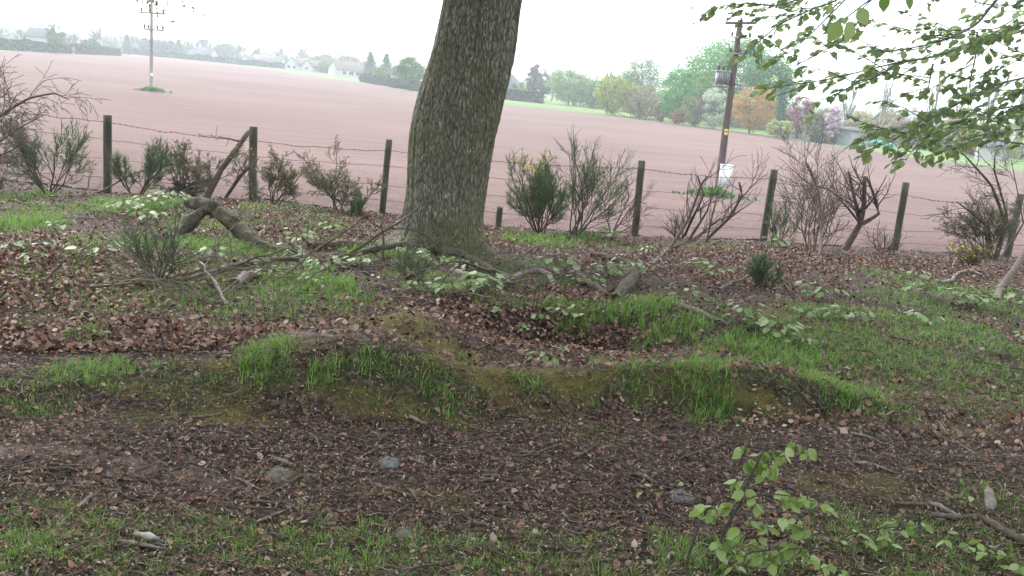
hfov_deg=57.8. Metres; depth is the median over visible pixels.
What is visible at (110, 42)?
bare tree
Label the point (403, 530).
stone
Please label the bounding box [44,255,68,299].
upright twig
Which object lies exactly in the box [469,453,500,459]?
fallen twig
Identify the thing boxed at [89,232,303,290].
fallen branch
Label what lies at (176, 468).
fallen twig
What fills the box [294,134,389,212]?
gorse bush
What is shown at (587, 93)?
field edge thicket
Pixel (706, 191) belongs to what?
weed patch
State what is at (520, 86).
round bush
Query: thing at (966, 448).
fallen twig
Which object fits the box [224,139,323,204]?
gorse bush
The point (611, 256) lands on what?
fallen log
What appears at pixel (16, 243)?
tree seedling
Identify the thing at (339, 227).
tree seedling
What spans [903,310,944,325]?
tree seedling
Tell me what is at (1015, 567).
beech seedling
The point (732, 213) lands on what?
bare sapling
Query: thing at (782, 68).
green tree
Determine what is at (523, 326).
tree seedling
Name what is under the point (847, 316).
tree seedling
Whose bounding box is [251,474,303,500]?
fallen twig
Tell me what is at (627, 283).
fallen log
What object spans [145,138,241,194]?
gorse bush
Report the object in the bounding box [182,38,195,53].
bare tree
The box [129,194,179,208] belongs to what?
tree seedling
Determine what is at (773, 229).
bramble bush
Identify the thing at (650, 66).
domed oak
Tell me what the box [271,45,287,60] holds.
bare tree
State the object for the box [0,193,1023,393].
fine twigs
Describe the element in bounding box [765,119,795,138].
olive bush
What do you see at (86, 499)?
fallen twig
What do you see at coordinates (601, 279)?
tree seedling
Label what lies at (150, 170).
broom bush
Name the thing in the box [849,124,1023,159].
garden hedge
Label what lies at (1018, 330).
tree seedling
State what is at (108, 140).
wire fence
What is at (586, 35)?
sky
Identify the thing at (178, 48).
dark conifer
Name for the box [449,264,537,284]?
fallen branch
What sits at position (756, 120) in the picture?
orange tree
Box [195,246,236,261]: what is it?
tree seedling
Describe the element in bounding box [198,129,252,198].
dead limb
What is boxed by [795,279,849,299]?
tree seedling
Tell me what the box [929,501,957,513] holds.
fallen branch
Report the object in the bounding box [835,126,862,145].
garden shed
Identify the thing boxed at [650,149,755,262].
bare sapling
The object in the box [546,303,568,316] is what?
tree seedling
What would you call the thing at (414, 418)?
fallen twig
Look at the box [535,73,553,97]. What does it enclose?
purple tree
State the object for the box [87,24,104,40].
tall bare tree
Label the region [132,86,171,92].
weed patch
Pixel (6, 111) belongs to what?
bare bush
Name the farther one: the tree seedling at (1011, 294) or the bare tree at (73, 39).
the bare tree at (73, 39)
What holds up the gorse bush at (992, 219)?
on the woodland floor
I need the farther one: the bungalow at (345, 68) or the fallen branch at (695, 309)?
the bungalow at (345, 68)
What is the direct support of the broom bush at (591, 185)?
on the woodland floor
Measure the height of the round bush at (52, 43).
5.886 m
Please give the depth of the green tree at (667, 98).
160.48 m
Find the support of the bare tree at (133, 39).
on the terrain at (554, 104)
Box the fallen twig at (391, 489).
[367,481,416,497]
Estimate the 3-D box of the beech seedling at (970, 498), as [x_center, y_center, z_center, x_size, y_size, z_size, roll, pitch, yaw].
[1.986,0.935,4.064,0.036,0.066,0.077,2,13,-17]
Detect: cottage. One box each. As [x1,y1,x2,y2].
[25,25,58,48]
[193,44,218,60]
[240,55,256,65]
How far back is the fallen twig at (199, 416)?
4.26 m
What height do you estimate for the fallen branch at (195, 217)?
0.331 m
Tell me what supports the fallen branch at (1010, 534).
on the woodland floor
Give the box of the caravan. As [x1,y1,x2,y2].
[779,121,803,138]
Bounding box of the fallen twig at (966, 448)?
[933,420,981,459]
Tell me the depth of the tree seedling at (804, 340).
6.68 m
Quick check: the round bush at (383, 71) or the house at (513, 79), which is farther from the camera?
the round bush at (383, 71)
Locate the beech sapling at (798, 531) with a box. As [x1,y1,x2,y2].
[684,399,838,575]
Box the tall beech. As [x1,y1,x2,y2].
[677,37,782,124]
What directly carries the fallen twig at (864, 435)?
on the woodland floor
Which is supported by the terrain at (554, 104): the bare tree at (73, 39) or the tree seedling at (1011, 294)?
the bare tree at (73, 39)
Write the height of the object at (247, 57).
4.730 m
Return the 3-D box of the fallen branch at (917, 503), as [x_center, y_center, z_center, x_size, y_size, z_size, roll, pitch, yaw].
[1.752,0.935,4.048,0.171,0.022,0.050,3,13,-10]
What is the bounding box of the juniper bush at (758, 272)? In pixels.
[740,247,789,289]
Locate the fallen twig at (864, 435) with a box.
[850,431,882,443]
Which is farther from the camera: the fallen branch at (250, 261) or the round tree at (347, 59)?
the round tree at (347, 59)
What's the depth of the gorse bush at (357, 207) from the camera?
14.03 m
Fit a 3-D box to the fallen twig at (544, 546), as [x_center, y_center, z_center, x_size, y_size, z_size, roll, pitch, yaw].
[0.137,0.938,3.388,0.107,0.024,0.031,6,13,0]
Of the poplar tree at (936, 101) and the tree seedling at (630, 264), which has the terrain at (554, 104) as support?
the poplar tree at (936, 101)
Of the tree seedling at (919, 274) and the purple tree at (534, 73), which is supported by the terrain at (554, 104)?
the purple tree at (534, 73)
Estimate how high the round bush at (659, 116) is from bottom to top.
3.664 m
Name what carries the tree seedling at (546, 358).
on the woodland floor
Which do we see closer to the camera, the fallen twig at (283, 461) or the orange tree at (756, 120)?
the fallen twig at (283, 461)
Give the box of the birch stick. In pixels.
[117,540,167,549]
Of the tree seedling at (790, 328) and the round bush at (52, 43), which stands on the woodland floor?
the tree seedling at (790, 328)
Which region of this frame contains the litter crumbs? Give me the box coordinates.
[0,245,1023,575]
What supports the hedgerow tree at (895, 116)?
on the terrain at (554, 104)
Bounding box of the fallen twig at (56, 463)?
[49,461,82,465]
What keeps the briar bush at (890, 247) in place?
on the woodland floor
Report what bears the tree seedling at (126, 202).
on the woodland floor
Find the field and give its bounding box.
[0,51,1023,256]
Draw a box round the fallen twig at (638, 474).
[633,470,654,482]
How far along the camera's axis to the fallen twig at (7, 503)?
3.31 m
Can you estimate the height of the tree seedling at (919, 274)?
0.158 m
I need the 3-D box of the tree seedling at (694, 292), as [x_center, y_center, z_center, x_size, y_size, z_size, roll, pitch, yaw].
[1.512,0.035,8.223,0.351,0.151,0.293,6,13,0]
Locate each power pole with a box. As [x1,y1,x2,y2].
[139,0,164,91]
[712,17,756,193]
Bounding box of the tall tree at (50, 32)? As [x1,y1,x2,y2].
[44,20,65,53]
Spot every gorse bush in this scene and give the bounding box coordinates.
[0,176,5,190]
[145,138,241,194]
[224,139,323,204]
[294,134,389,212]
[346,189,369,215]
[932,185,1023,260]
[945,239,996,265]
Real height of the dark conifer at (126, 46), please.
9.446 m
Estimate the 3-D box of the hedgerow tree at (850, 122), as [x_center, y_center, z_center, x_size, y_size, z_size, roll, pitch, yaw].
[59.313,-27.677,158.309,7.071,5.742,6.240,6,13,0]
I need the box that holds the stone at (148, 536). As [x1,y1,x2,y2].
[133,531,159,540]
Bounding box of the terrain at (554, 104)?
[0,24,1023,255]
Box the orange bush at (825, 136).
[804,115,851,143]
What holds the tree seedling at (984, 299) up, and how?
on the woodland floor
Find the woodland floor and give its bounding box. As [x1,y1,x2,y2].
[0,180,1023,575]
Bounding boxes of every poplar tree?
[834,78,859,125]
[877,79,897,138]
[923,66,948,148]
[952,81,968,118]
[982,73,1004,131]
[1013,80,1023,141]
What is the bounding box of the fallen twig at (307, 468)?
[298,462,318,472]
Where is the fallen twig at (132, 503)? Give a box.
[111,501,148,506]
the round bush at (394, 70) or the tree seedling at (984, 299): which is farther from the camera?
the round bush at (394, 70)
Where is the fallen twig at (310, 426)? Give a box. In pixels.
[302,419,331,439]
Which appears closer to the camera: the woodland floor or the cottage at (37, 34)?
the woodland floor
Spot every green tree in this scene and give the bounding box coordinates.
[658,64,700,123]
[686,70,718,124]
[736,52,798,126]
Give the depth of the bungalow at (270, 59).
417.92 m
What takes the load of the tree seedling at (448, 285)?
on the woodland floor
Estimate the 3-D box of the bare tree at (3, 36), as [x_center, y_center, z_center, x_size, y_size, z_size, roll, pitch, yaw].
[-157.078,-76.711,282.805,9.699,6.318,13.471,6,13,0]
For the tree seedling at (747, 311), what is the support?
on the woodland floor
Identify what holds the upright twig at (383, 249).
on the woodland floor
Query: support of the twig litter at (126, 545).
on the woodland floor
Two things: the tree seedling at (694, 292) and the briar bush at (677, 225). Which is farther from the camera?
the briar bush at (677, 225)
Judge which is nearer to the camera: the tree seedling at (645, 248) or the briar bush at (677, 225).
the tree seedling at (645, 248)
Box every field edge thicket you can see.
[571,75,716,121]
[713,103,841,129]
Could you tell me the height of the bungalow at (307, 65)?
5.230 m
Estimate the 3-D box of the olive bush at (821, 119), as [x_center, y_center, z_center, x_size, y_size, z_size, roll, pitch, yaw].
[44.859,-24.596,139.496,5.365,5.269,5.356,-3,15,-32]
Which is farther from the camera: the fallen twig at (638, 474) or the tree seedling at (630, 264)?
the tree seedling at (630, 264)
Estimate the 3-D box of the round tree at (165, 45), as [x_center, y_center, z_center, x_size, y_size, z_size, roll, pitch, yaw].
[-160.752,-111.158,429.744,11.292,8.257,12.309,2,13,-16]
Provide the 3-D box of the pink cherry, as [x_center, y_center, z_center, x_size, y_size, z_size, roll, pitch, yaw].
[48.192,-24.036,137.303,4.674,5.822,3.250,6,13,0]
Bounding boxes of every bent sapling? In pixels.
[772,115,864,299]
[992,211,1023,300]
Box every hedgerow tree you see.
[842,109,881,140]
[870,107,919,142]
[900,116,934,149]
[929,117,977,148]
[945,116,997,154]
[989,119,1023,159]
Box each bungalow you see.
[253,54,285,65]
[284,57,306,70]
[301,60,320,72]
[327,60,363,77]
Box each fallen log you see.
[307,240,375,249]
[590,252,637,266]
[610,268,640,301]
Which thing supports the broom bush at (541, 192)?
on the woodland floor
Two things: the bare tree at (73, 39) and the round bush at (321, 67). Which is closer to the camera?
the bare tree at (73, 39)
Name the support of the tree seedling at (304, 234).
on the woodland floor
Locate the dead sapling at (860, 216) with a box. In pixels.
[771,154,895,250]
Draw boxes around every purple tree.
[525,63,540,94]
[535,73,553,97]
[784,95,816,138]
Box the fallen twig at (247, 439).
[236,438,266,440]
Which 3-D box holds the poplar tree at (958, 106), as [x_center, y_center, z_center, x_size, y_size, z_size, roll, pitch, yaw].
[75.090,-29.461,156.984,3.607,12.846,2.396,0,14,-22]
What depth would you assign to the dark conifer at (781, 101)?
151.79 m
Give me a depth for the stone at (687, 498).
3.91 m
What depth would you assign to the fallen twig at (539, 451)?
4.22 m
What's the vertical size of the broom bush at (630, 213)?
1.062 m
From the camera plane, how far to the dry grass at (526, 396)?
5.07 m
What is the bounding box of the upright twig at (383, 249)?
[380,220,384,261]
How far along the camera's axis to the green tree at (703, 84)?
170.20 m
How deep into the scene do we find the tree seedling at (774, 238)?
13.87 m
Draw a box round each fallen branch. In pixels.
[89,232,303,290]
[162,208,205,237]
[199,260,262,305]
[228,268,257,287]
[251,198,439,267]
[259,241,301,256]
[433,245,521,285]
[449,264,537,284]
[507,268,556,288]
[564,267,645,295]
[657,295,774,325]
[717,275,748,290]
[895,499,930,505]
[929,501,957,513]
[929,512,1023,545]
[939,269,1008,283]
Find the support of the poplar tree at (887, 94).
on the terrain at (554, 104)
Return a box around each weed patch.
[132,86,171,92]
[554,227,624,246]
[672,186,760,200]
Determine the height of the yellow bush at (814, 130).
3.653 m
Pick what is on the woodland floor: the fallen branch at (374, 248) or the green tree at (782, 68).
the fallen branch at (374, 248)
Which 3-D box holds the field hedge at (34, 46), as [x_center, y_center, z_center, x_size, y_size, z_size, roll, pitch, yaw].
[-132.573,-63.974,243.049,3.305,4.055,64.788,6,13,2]
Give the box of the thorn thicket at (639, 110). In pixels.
[621,87,664,119]
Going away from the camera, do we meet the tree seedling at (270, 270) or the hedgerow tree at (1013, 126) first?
the tree seedling at (270, 270)
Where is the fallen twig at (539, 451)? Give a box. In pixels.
[521,445,555,452]
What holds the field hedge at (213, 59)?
on the terrain at (554, 104)
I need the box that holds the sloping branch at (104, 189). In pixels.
[75,156,143,196]
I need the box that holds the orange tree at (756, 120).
[732,86,777,133]
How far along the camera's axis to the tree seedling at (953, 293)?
9.79 m
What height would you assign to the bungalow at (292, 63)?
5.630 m
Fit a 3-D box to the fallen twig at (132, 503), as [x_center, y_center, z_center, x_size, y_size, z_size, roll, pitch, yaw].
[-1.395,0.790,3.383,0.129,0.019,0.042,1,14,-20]
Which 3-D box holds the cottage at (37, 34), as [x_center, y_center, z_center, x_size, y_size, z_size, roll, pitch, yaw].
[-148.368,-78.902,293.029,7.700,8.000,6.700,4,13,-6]
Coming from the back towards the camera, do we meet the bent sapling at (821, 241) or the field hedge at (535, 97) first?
the field hedge at (535, 97)
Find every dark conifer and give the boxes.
[121,34,133,54]
[174,39,182,53]
[767,72,789,134]
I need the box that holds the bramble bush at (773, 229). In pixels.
[758,194,804,247]
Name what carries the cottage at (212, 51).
on the field
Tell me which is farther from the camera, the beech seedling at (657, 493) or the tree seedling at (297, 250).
the tree seedling at (297, 250)
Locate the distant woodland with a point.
(106, 37)
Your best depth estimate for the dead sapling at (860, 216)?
15.19 m
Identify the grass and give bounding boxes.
[0,186,1023,575]
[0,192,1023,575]
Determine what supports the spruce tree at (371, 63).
on the terrain at (554, 104)
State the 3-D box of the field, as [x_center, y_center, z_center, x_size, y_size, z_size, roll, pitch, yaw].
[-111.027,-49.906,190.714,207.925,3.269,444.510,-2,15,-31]
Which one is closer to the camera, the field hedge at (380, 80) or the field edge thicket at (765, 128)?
the field edge thicket at (765, 128)
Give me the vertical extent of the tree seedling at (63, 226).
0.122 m
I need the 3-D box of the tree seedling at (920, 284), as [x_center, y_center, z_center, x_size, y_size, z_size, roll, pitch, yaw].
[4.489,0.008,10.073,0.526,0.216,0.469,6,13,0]
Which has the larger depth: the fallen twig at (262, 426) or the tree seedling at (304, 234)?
the tree seedling at (304, 234)
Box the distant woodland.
[0,26,1023,135]
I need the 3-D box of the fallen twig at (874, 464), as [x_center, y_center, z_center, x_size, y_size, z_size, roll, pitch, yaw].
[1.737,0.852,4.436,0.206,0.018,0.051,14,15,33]
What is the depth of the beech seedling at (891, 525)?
3.57 m
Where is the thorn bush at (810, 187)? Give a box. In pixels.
[768,141,858,252]
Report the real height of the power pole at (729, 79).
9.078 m
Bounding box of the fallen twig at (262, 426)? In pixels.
[261,425,283,428]
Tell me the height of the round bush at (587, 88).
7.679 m
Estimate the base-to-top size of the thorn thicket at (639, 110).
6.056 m
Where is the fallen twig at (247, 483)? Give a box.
[236,477,262,490]
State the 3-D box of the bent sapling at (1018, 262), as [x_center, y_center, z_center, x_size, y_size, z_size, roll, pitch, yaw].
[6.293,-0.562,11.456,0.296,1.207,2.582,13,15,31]
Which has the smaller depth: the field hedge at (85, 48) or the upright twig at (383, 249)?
the upright twig at (383, 249)
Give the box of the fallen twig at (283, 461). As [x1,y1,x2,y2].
[273,456,294,466]
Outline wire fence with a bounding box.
[0,109,1023,256]
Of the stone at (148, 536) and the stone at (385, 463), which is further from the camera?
the stone at (385, 463)
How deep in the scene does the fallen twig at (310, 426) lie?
4.20 m
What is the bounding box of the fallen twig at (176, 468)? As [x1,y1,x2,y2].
[172,464,192,469]
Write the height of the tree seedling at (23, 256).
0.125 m
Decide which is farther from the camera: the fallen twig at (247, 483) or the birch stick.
the fallen twig at (247, 483)
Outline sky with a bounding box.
[0,0,1023,120]
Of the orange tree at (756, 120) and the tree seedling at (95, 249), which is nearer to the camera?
the tree seedling at (95, 249)
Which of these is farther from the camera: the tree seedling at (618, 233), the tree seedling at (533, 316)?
the tree seedling at (618, 233)
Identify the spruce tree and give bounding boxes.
[355,51,377,80]
[379,53,392,83]
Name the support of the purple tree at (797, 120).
on the terrain at (554, 104)
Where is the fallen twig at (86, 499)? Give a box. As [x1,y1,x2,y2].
[76,493,97,509]
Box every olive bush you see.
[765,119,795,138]
[800,108,829,142]
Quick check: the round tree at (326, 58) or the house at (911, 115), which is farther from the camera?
the round tree at (326, 58)
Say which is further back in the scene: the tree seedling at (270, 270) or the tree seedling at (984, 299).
the tree seedling at (984, 299)
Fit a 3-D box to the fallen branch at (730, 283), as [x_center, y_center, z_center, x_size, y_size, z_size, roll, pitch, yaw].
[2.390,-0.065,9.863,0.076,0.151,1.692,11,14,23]
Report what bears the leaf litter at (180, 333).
on the woodland floor
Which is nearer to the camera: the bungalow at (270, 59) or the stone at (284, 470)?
the stone at (284, 470)
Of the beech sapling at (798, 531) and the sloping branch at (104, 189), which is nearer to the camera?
the beech sapling at (798, 531)
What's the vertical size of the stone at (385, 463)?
0.059 m
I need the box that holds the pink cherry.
[822,105,846,143]
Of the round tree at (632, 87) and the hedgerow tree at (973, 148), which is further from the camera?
the round tree at (632, 87)
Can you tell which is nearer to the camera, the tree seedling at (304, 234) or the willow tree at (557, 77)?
the tree seedling at (304, 234)
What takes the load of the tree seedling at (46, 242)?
on the woodland floor
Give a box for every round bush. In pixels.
[46,32,68,52]
[80,38,102,45]
[314,61,329,73]
[370,66,392,80]
[389,64,414,85]
[512,82,532,97]
[582,78,613,108]
[650,102,670,121]
[670,108,685,124]
[679,96,718,126]
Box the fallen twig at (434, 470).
[432,458,436,472]
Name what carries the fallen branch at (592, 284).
on the woodland floor
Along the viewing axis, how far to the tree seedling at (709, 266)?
10.48 m
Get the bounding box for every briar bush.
[661,207,695,239]
[861,221,911,253]
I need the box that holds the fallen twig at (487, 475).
[481,473,500,478]
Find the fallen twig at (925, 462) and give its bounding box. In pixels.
[908,456,940,467]
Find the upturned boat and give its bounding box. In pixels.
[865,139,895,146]
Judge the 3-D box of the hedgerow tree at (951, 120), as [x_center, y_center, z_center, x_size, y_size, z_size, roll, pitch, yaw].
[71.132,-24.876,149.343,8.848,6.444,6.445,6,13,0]
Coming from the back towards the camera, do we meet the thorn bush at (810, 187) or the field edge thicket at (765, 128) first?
the field edge thicket at (765, 128)
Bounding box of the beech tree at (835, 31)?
[691,0,1023,173]
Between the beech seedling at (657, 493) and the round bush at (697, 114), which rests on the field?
the round bush at (697, 114)
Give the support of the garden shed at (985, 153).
on the terrain at (554, 104)
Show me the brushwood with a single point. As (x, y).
(156, 281)
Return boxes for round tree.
[137,37,153,49]
[153,38,175,51]
[194,39,211,49]
[214,42,234,56]
[308,52,336,64]
[336,54,364,65]
[395,56,425,89]
[583,72,639,114]
[600,79,656,117]
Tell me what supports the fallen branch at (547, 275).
on the woodland floor
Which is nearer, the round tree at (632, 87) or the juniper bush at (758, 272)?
the juniper bush at (758, 272)
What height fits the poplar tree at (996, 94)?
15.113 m
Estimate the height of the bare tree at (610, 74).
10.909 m
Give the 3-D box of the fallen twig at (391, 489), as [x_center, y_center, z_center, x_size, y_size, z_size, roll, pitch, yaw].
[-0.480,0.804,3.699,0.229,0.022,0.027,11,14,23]
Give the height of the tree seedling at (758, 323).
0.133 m
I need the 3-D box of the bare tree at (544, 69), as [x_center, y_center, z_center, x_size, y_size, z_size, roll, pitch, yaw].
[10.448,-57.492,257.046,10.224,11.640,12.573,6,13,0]
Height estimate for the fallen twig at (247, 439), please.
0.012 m
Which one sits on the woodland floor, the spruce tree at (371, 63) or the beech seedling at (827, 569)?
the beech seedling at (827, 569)
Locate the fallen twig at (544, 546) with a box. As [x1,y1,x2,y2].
[535,542,562,548]
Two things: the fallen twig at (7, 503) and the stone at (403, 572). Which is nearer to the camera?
the stone at (403, 572)
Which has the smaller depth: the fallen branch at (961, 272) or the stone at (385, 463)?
the stone at (385, 463)
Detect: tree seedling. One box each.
[0,236,31,250]
[18,249,47,264]
[32,237,55,248]
[44,220,73,230]
[65,236,124,258]
[95,197,147,211]
[120,206,167,222]
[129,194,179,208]
[150,189,191,199]
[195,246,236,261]
[252,265,292,276]
[276,242,305,256]
[282,227,314,244]
[294,253,346,272]
[298,272,324,283]
[319,221,346,230]
[332,250,372,269]
[396,247,430,259]
[399,280,422,290]
[415,253,450,267]
[425,277,468,295]
[449,256,478,269]
[455,270,503,291]
[481,306,501,316]
[517,324,539,336]
[522,346,568,365]
[528,313,550,324]
[532,253,580,273]
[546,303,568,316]
[565,270,606,287]
[565,304,592,320]
[591,261,627,276]
[595,227,621,236]
[608,254,652,272]
[641,244,657,251]
[664,282,700,299]
[685,257,735,279]
[717,299,766,321]
[742,312,778,333]
[745,317,804,338]
[762,233,798,248]
[785,332,818,345]
[793,306,819,319]
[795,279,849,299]
[820,305,874,320]
[901,269,930,279]
[901,280,947,297]
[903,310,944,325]
[934,287,991,305]
[957,291,997,307]
[998,287,1023,303]
[1012,328,1023,344]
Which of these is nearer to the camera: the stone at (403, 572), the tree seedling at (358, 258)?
the stone at (403, 572)
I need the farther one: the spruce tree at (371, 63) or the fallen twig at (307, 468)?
the spruce tree at (371, 63)
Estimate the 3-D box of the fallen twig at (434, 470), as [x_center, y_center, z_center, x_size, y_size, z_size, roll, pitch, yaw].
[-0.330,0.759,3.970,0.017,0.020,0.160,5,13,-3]
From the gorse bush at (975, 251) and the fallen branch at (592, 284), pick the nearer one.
the fallen branch at (592, 284)
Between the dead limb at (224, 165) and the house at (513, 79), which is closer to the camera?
the dead limb at (224, 165)
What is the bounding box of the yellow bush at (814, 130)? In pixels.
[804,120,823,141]
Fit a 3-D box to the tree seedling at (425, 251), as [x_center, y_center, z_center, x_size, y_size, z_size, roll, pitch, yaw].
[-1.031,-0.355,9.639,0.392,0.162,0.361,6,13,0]
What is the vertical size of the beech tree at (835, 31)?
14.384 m
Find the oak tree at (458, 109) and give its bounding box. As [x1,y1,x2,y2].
[136,0,521,260]
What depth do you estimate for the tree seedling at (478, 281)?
7.79 m
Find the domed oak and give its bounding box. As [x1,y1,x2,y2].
[618,54,664,98]
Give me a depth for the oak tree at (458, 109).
10.09 m
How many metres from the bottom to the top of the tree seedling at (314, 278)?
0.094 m
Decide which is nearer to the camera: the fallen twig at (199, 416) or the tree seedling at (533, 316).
the fallen twig at (199, 416)
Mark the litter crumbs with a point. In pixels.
(324, 489)
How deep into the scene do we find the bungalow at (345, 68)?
357.00 m
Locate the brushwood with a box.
[38,176,1023,316]
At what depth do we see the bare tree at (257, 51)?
438.26 m
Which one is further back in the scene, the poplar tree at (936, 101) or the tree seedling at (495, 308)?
the poplar tree at (936, 101)
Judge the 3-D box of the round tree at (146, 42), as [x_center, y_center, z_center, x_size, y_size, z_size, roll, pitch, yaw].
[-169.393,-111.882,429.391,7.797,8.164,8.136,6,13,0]
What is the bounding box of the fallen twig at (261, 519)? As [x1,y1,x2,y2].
[252,509,285,525]
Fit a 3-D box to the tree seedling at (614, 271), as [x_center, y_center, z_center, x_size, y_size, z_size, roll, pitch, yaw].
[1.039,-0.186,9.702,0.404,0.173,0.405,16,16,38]
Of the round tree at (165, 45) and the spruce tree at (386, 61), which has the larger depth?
the round tree at (165, 45)
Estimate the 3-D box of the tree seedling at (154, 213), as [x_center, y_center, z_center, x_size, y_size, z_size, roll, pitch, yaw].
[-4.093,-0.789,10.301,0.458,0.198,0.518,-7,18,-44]
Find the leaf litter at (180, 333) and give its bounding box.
[0,179,1023,575]
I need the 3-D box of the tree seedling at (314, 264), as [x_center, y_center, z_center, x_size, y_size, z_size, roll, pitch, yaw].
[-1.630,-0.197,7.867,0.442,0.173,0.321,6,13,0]
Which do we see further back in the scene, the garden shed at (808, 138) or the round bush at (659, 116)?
the round bush at (659, 116)
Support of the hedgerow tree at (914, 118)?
on the terrain at (554, 104)
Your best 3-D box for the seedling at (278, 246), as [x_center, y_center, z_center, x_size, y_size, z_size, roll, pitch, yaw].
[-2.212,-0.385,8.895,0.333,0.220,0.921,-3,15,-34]
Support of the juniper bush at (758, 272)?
on the woodland floor
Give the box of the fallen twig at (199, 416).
[189,412,221,417]
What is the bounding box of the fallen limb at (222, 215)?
[184,196,274,252]
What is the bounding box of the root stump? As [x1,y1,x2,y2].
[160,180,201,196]
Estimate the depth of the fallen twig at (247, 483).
3.67 m
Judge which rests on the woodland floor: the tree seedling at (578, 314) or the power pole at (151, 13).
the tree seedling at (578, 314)
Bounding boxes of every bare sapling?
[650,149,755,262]
[694,149,783,240]
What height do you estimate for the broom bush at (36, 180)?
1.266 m
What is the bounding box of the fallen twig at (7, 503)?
[0,501,19,506]
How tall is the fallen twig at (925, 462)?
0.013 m
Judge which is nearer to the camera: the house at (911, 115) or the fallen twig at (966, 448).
the fallen twig at (966, 448)
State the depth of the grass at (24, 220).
6.19 m
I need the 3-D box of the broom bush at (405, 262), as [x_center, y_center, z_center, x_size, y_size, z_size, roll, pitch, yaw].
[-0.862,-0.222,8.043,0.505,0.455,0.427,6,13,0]
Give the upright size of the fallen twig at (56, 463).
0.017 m
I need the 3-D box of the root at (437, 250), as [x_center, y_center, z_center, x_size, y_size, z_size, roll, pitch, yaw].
[-0.236,-0.199,9.159,1.072,0.476,2.245,4,13,-6]
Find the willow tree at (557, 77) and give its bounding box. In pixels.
[543,65,595,104]
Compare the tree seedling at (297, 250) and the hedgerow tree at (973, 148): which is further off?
the hedgerow tree at (973, 148)
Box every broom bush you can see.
[0,114,96,194]
[100,201,207,278]
[106,135,182,194]
[386,235,442,281]
[504,146,576,233]
[554,121,645,235]
[594,176,659,234]
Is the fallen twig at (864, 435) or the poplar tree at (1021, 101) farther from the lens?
the poplar tree at (1021, 101)
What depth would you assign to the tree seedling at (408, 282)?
7.48 m
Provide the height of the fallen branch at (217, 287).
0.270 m
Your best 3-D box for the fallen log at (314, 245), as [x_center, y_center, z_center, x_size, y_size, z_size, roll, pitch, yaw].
[-1.778,-0.465,10.153,0.220,0.208,1.319,11,14,21]
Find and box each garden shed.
[802,119,844,143]
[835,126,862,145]
[974,140,1008,162]
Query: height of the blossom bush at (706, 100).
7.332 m
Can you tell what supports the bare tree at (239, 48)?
on the terrain at (554, 104)
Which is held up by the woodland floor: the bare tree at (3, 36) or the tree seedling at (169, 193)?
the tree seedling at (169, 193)
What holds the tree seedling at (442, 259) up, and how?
on the woodland floor
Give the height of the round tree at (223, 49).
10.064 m
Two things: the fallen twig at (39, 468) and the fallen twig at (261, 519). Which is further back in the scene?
the fallen twig at (39, 468)
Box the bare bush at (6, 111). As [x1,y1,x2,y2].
[0,54,107,197]
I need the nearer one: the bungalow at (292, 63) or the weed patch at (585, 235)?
the weed patch at (585, 235)
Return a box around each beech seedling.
[636,481,683,505]
[817,563,849,575]
[837,518,932,551]
[936,531,1005,562]
[960,496,973,507]
[1000,562,1023,575]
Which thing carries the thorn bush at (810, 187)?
on the woodland floor
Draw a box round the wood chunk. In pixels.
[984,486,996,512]
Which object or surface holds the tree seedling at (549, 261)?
on the woodland floor
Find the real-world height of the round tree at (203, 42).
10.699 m
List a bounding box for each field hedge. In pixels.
[0,38,72,53]
[70,43,121,55]
[131,48,284,68]
[359,73,421,91]
[505,88,546,103]
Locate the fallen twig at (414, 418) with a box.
[408,414,430,425]
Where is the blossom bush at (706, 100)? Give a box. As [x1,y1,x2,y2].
[688,86,735,128]
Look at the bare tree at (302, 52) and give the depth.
438.28 m
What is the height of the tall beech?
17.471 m
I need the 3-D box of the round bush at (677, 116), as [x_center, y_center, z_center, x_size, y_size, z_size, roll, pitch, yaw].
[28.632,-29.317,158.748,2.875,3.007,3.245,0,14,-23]
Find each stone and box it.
[133,531,159,540]
[260,467,291,483]
[378,456,400,468]
[396,525,417,540]
[399,565,411,574]
[669,488,695,502]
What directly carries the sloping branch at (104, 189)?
on the woodland floor
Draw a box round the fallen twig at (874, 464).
[852,461,896,473]
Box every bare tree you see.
[0,29,8,38]
[13,29,26,43]
[63,32,79,43]
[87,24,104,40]
[100,38,119,48]
[129,33,143,47]
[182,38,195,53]
[229,43,246,58]
[252,46,260,54]
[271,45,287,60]
[296,45,309,57]
[535,59,560,101]
[601,61,618,113]
[922,117,1023,258]
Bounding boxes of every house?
[507,74,518,98]
[871,106,933,143]
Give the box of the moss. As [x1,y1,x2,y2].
[83,242,994,493]
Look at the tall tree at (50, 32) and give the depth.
253.55 m
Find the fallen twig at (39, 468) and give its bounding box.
[10,466,84,471]

